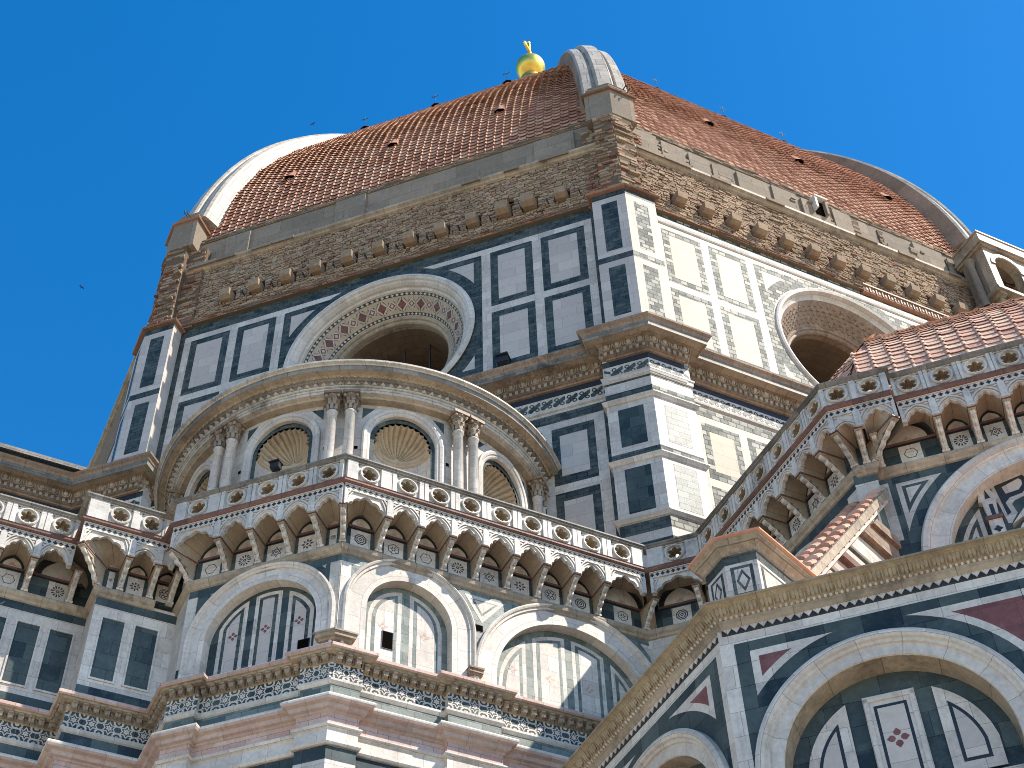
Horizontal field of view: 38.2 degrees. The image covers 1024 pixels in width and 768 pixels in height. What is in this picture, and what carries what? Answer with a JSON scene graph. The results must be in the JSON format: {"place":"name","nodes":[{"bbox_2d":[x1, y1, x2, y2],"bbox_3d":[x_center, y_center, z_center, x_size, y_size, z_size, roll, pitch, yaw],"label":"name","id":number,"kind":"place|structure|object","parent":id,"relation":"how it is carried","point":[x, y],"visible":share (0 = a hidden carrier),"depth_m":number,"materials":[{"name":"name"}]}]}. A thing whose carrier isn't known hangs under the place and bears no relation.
{"place":"outdoors","nodes":[
{"label":"outdoors","id":0,"kind":"place"},
{"bbox_2d":[0,0,1023,466],"label":"sky","id":1,"kind":"structure","parent":0,"point":[117,117],"materials":[{"name":"blue"}]},
{"label":"ground","id":2,"kind":"structure","parent":0,"visible":0},
{"bbox_2d":[0,442,183,767],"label":"nave flank","id":3,"kind":"object","parent":2,"relation":"on","point":[90,593],"visible":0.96,"depth_m":40.98,"materials":[{"name":"white stone"}]},
{"bbox_2d":[137,453,709,767],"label":"sacristy block","id":4,"kind":"structure","parent":2,"relation":"on","point":[346,610],"depth_m":40.46,"materials":[{"name":"white stone"}]},
{"bbox_2d":[154,359,561,589],"bbox_3d":[-6.055,5.859,51.346,15.319,11.600,11.639,-16,-49,12],"label":"shell niche exedra","id":5,"kind":"object","parent":4,"relation":"on","point":[441,427],"visible":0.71,"depth_m":50.03,"materials":[{"name":"white stone"}]},
{"bbox_2d":[268,458,283,471],"bbox_3d":[-7.577,2.777,47.842,0.374,0.346,0.641,-17,-49,13],"label":"floodlight","id":6,"kind":"object","parent":5,"relation":"attached to","point":[276,465],"visible":0.74,"depth_m":47.72,"materials":[{"name":"black metal"}]},
{"bbox_2d":[0,83,1023,567],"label":"cathedral drum","id":7,"kind":"object","parent":4,"relation":"on","point":[678,331],"visible":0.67,"depth_m":64.84,"materials":[{"name":"white stone"}]},
{"bbox_2d":[494,351,510,366],"bbox_3d":[-0.310,-0.788,58.710,0.544,0.504,0.796,-15,-49,12],"label":"floodlight","id":8,"kind":"object","parent":7,"relation":"attached to","point":[503,358],"visible":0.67,"depth_m":58.56,"materials":[{"name":"black metal"}]},
{"bbox_2d":[87,45,971,467],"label":"great dome","id":9,"kind":"structure","parent":7,"relation":"on","point":[281,179],"depth_m":76.52,"materials":[{"name":"tile"}]},
{"bbox_2d":[516,41,544,77],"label":"ball","id":10,"kind":"object","parent":9,"relation":"on","point":[529,63],"visible":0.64,"depth_m":127.58,"materials":[{"name":"gold metal"}]},
{"bbox_2d":[561,527,1023,767],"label":"chapel range","id":11,"kind":"structure","parent":2,"relation":"on","point":[914,660],"depth_m":26.37,"materials":[{"name":"white stone"}]},
{"bbox_2d":[687,526,816,600],"bbox_3d":[4.849,4.276,29.544,1.780,2.400,2.574,-34,-55,26],"label":"polygonal turret","id":12,"kind":"object","parent":11,"relation":"on","point":[741,562],"visible":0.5,"depth_m":29.32,"materials":[{"name":"white stone"}]},
{"bbox_2d":[694,296,1023,556],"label":"tribune apse","id":13,"kind":"structure","parent":11,"relation":"on","point":[923,423],"depth_m":39.24,"materials":[{"name":"white stone"}]},
{"bbox_2d":[796,488,901,575],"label":"tiled buttress","id":14,"kind":"structure","parent":13,"relation":"attached to","point":[853,534],"depth_m":35.01,"materials":[{"name":"orange stone"}]}
]}

